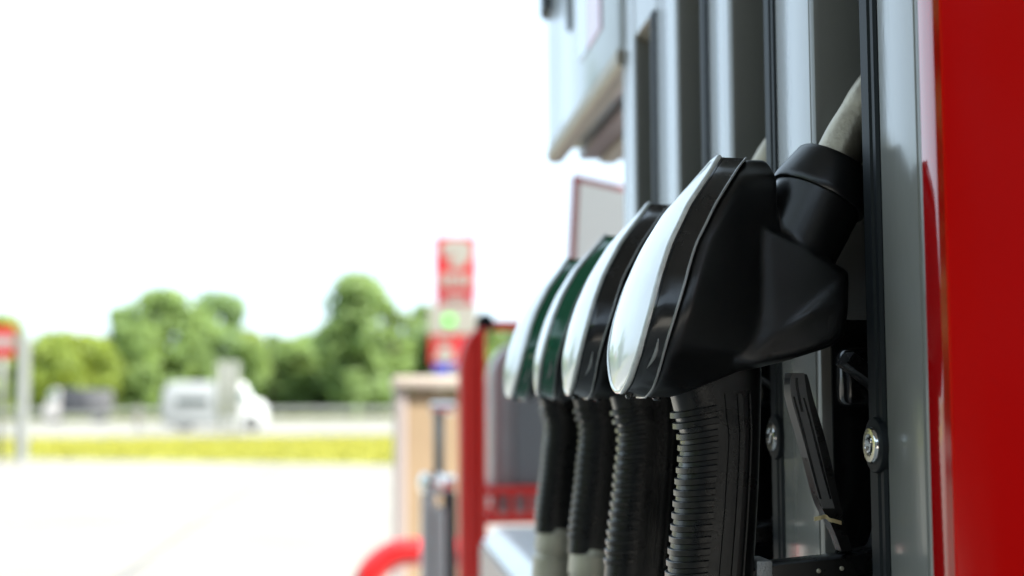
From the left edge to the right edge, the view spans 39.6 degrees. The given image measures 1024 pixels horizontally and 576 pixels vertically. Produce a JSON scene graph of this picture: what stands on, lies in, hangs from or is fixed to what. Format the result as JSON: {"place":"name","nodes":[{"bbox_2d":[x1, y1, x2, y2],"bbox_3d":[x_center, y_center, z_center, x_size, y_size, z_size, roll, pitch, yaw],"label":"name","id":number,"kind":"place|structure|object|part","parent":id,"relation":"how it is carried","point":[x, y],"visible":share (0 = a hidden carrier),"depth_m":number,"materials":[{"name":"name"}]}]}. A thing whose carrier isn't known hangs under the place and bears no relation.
{"place":"outdoors","nodes":[
{"label":"outdoors","id":0,"kind":"place"},
{"bbox_2d":[3,433,393,464],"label":"grass verge","id":1,"kind":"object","parent":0,"point":[159,459],"depth_m":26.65,"materials":[{"name":"plant"}]},
{"bbox_2d":[215,362,239,440],"bbox_3d":[-7.858,3.139,39.266,0.647,2.209,0.100,0,-5,-6],"label":"road sign","id":2,"kind":"object","parent":1,"relation":"on","point":[227,386],"visible":0.88,"depth_m":39.30,"materials":[{"name":"white metal"}]},
{"bbox_2d":[3,419,393,439],"bbox_3d":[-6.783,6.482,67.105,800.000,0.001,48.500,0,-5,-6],"label":"road","id":3,"kind":"structure","parent":0,"point":[123,429],"depth_m":58.96,"materials":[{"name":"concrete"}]},
{"bbox_2d":[42,388,113,422],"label":"van","id":4,"kind":"object","parent":3,"relation":"on","point":[95,405],"visible":1,"depth_m":81.65,"materials":[{"name":"grey metal"}]},
{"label":"cab window","id":5,"kind":"part","parent":4,"relation":"part of","materials":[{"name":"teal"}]},
{"bbox_2d":[135,407,141,430],"bbox_3d":[-14.861,5.194,56.562,0.242,0.948,0.124,0,-5,-6],"label":"marker post","id":6,"kind":"object","parent":3,"relation":"on","point":[138,416],"visible":1,"depth_m":56.51,"materials":[{"name":"grey"}]},
{"bbox_2d":[161,382,268,430],"bbox_3d":[-11.814,4.709,56.777,4.056,1.918,1.762,0,-5,-6],"label":"camper van","id":7,"kind":"object","parent":3,"relation":"on","point":[187,405],"visible":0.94,"depth_m":55.88,"materials":[{"name":"white metal"}]},
{"bbox_3d":[-12.552,4.462,55.839,1.256,0.250,0.010,0,-5,-6],"label":"window","id":8,"kind":"part","parent":7,"relation":"part of","materials":[{"name":"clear glass"}]},
{"bbox_3d":[-10.643,4.245,56.050,0.513,0.321,0.010,0,-5,-6],"label":"door window","id":9,"kind":"part","parent":7,"relation":"part of","materials":[{"name":"white glass"}]},
{"bbox_2d":[428,236,476,390],"bbox_3d":[-1.886,1.533,45.237,1.525,6.352,0.450,0,-5,-6],"label":"price pylon","id":10,"kind":"object","parent":3,"relation":"on","point":[452,314],"visible":0.91,"depth_m":45.15,"materials":[{"name":"red"}]},
{"bbox_2d":[3,412,393,421],"bbox_3d":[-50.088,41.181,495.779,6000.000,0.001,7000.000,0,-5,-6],"label":"ground","id":11,"kind":"structure","parent":0,"point":[304,417],"depth_m":102.49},
{"bbox_2d":[0,312,45,417],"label":"tree","id":12,"kind":"object","parent":11,"relation":"on","point":[10,367],"visible":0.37,"depth_m":113.31,"materials":[{"name":"green plant"}]},
{"bbox_2d":[4,328,96,419],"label":"tree","id":13,"kind":"object","parent":11,"relation":"on","point":[56,352],"visible":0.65,"depth_m":99.63,"materials":[{"name":"green plant"}]},
{"bbox_2d":[69,334,131,418],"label":"tree","id":14,"kind":"object","parent":11,"relation":"on","point":[102,361],"visible":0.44,"depth_m":102.80,"materials":[{"name":"green plant"}]},
{"bbox_2d":[102,305,129,416],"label":"tree","id":15,"kind":"object","parent":11,"relation":"on","point":[112,316],"visible":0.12,"depth_m":119.28,"materials":[{"name":"green plant"}]},
{"bbox_2d":[105,329,161,416],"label":"tree","id":16,"kind":"object","parent":11,"relation":"on","point":[127,415],"visible":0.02,"depth_m":119.91,"materials":[{"name":"green plant"}]},
{"bbox_2d":[113,322,161,417],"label":"tree","id":17,"kind":"object","parent":11,"relation":"on","point":[138,342],"visible":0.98,"depth_m":104.48,"materials":[{"name":"green plant"}]},
{"bbox_2d":[114,286,204,417],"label":"tree","id":18,"kind":"object","parent":11,"relation":"on","point":[170,310],"visible":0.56,"depth_m":108.86,"materials":[{"name":"green plant"}]},
{"bbox_2d":[4,408,393,420],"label":"guard rail","id":19,"kind":"object","parent":11,"relation":"on","point":[271,410],"visible":0.23,"depth_m":91.67,"materials":[{"name":"grey metal"}]},
{"bbox_2d":[177,310,225,381],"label":"tree","id":20,"kind":"object","parent":11,"relation":"on","point":[209,328],"visible":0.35,"depth_m":113.36,"materials":[{"name":"green plant"}]},
{"bbox_2d":[192,288,248,381],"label":"tree","id":21,"kind":"object","parent":11,"relation":"on","point":[226,307],"visible":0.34,"depth_m":121.59,"materials":[{"name":"green plant"}]},
{"bbox_2d":[6,347,454,416],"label":"woodland undergrowth","id":22,"kind":"object","parent":11,"relation":"on","point":[229,359],"depth_m":120.92,"materials":[{"name":"green plant"}]},
{"bbox_2d":[219,293,248,368],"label":"tree","id":23,"kind":"object","parent":11,"relation":"on","point":[239,328],"visible":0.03,"depth_m":124.04,"materials":[{"name":"green plant"}]},
{"bbox_2d":[231,338,272,406],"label":"tree","id":24,"kind":"object","parent":11,"relation":"on","point":[253,354],"visible":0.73,"depth_m":113.47,"materials":[{"name":"green plant"}]},
{"bbox_2d":[240,329,266,341],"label":"tree","id":25,"kind":"object","parent":11,"relation":"on","point":[251,334],"visible":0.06,"depth_m":123.84,"materials":[{"name":"green plant"}]},
{"bbox_2d":[265,332,287,416],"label":"tree","id":26,"kind":"object","parent":11,"relation":"on","point":[272,341],"visible":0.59,"depth_m":116.19,"materials":[{"name":"green plant"}]},
{"bbox_2d":[266,335,299,415],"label":"tree","id":27,"kind":"object","parent":11,"relation":"on","point":[283,341],"visible":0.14,"depth_m":120.97,"materials":[{"name":"green plant"}]},
{"bbox_2d":[271,341,323,415],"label":"tree","id":28,"kind":"object","parent":11,"relation":"on","point":[303,372],"visible":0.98,"depth_m":115.80,"materials":[{"name":"green plant"}]},
{"bbox_2d":[294,331,315,341],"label":"tree","id":29,"kind":"object","parent":11,"relation":"on","point":[301,337],"visible":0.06,"depth_m":123.96,"materials":[{"name":"green plant"}]},
{"bbox_2d":[302,335,328,415],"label":"tree","id":30,"kind":"object","parent":11,"relation":"on","point":[320,399],"visible":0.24,"depth_m":117.84,"materials":[{"name":"green plant"}]},
{"bbox_2d":[311,325,330,415],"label":"tree","id":31,"kind":"object","parent":11,"relation":"on","point":[320,333],"visible":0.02,"depth_m":120.41,"materials":[{"name":"green plant"}]},
{"bbox_2d":[316,339,373,415],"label":"tree","id":32,"kind":"object","parent":11,"relation":"on","point":[323,383],"visible":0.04,"depth_m":114.00,"materials":[{"name":"green plant"}]},
{"bbox_2d":[313,269,398,416],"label":"tree","id":33,"kind":"object","parent":11,"relation":"on","point":[359,304],"visible":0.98,"depth_m":110.33,"materials":[{"name":"green plant"}]},
{"bbox_2d":[367,334,406,415],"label":"tree","id":34,"kind":"object","parent":11,"relation":"on","point":[382,413],"visible":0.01,"depth_m":116.36,"materials":[{"name":"green plant"}]},
{"bbox_2d":[372,298,416,415],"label":"tree","id":35,"kind":"object","parent":11,"relation":"on","point":[403,361],"visible":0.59,"depth_m":113.27,"materials":[{"name":"green plant"}]},
{"bbox_2d":[402,302,432,390],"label":"tree","id":36,"kind":"object","parent":11,"relation":"on","point":[419,313],"visible":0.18,"depth_m":121.41,"materials":[{"name":"green plant"}]},
{"bbox_2d":[403,324,452,390],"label":"tree","id":37,"kind":"object","parent":11,"relation":"on","point":[419,336],"visible":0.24,"depth_m":119.19,"materials":[{"name":"green plant"}]},
{"bbox_2d":[445,331,505,390],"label":"tree","id":38,"kind":"object","parent":11,"relation":"on","point":[494,342],"visible":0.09,"depth_m":115.22,"materials":[{"name":"green plant"}]},
{"bbox_2d":[503,319,519,345],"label":"tree","id":39,"kind":"object","parent":11,"relation":"on","point":[508,339],"visible":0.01,"depth_m":117.47,"materials":[{"name":"green plant"}]},
{"bbox_2d":[0,459,534,575],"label":"forecourt","id":40,"kind":"structure","parent":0,"point":[344,544],"depth_m":13.23,"materials":[{"name":"white concrete"}]},
{"bbox_2d":[0,326,14,460],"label":"sign board","id":41,"kind":"object","parent":40,"relation":"on","point":[7,341],"visible":1,"depth_m":26.65,"materials":[{"name":"red"}]},
{"bbox_2d":[8,334,33,462],"bbox_3d":[-9.000,2.026,26.152,0.440,2.354,0.440,0,-5,-6],"label":"sign pole","id":42,"kind":"object","parent":40,"relation":"on","point":[22,399],"visible":1,"depth_m":26.07,"materials":[{"name":"white metal"}]},
{"bbox_2d":[0,459,392,575],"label":"paving joints","id":43,"kind":"object","parent":40,"relation":"on","point":[143,561],"visible":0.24,"depth_m":12.80,"materials":[{"name":"grey concrete"}]},
{"bbox_2d":[0,0,623,354],"label":"sky","id":44,"kind":"structure","parent":0,"point":[267,152],"materials":[{"name":"white"}]},
{"label":"pump apron","id":45,"kind":"structure","parent":0,"visible":0},
{"bbox_2d":[355,537,457,575],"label":"crash hoop","id":46,"kind":"object","parent":45,"relation":"on","point":[387,558],"visible":0.44,"depth_m":4.69,"materials":[{"name":"red metal"}]},
{"bbox_2d":[416,402,456,575],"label":"standpipe","id":47,"kind":"object","parent":45,"relation":"on","point":[438,540],"visible":1,"depth_m":4.03,"materials":[{"name":"silver metal"}]},
{"bbox_2d":[391,376,490,575],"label":"cabinet","id":48,"kind":"object","parent":45,"relation":"on","point":[413,438],"visible":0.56,"depth_m":5.57,"materials":[{"name":"beige"}]},
{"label":"pump island","id":49,"kind":"structure","parent":0,"visible":0},
{"bbox_2d":[458,313,538,575],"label":"display rack","id":50,"kind":"object","parent":49,"relation":"on","point":[476,515],"visible":0.38,"depth_m":3.41,"materials":[{"name":"red metal"}]},
{"bbox_2d":[486,344,544,512],"bbox_3d":[0.119,0.329,3.579,0.354,0.453,0.212,0,-5,-6],"label":"canister","id":51,"kind":"object","parent":50,"relation":"in","point":[515,433],"visible":0.29,"depth_m":3.47,"materials":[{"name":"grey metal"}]},
{"bbox_2d":[567,174,623,258],"bbox_3d":[0.293,0.459,3.866,0.395,1.522,0.040,4,-6,-42],"label":"notice board","id":52,"kind":"object","parent":49,"relation":"on","point":[596,213],"visible":0.11,"depth_m":3.85,"materials":[{"name":"white plastic"}]},
{"bbox_2d":[480,0,1023,575],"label":"fuel dispenser","id":53,"kind":"object","parent":49,"relation":"on","point":[666,100],"visible":0.6,"depth_m":0.75,"materials":[{"name":"silver metal"}]},
{"bbox_2d":[504,257,580,575],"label":"fuel nozzle","id":54,"kind":"object","parent":53,"relation":"attached to","point":[558,467],"visible":0.43,"depth_m":1.36,"materials":[{"name":"black"}]},
{"bbox_2d":[533,234,617,575],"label":"fuel nozzle","id":55,"kind":"object","parent":53,"relation":"attached to","point":[589,517],"visible":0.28,"depth_m":1.17,"materials":[{"name":"black"}]},
{"bbox_2d":[578,0,588,61],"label":"price window","id":56,"kind":"structure","parent":53,"relation":"in","point":[583,50],"depth_m":1.78,"materials":[{"name":"white"}]},
{"bbox_2d":[562,138,772,575],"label":"fuel nozzle","id":57,"kind":"object","parent":53,"relation":"attached to","point":[638,530],"visible":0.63,"depth_m":0.98,"materials":[{"name":"black plastic"}]},
{"bbox_2d":[607,75,872,575],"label":"fuel nozzle","id":58,"kind":"object","parent":53,"relation":"attached to","point":[737,279],"visible":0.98,"depth_m":0.79,"materials":[{"name":"black plastic"}]}
]}

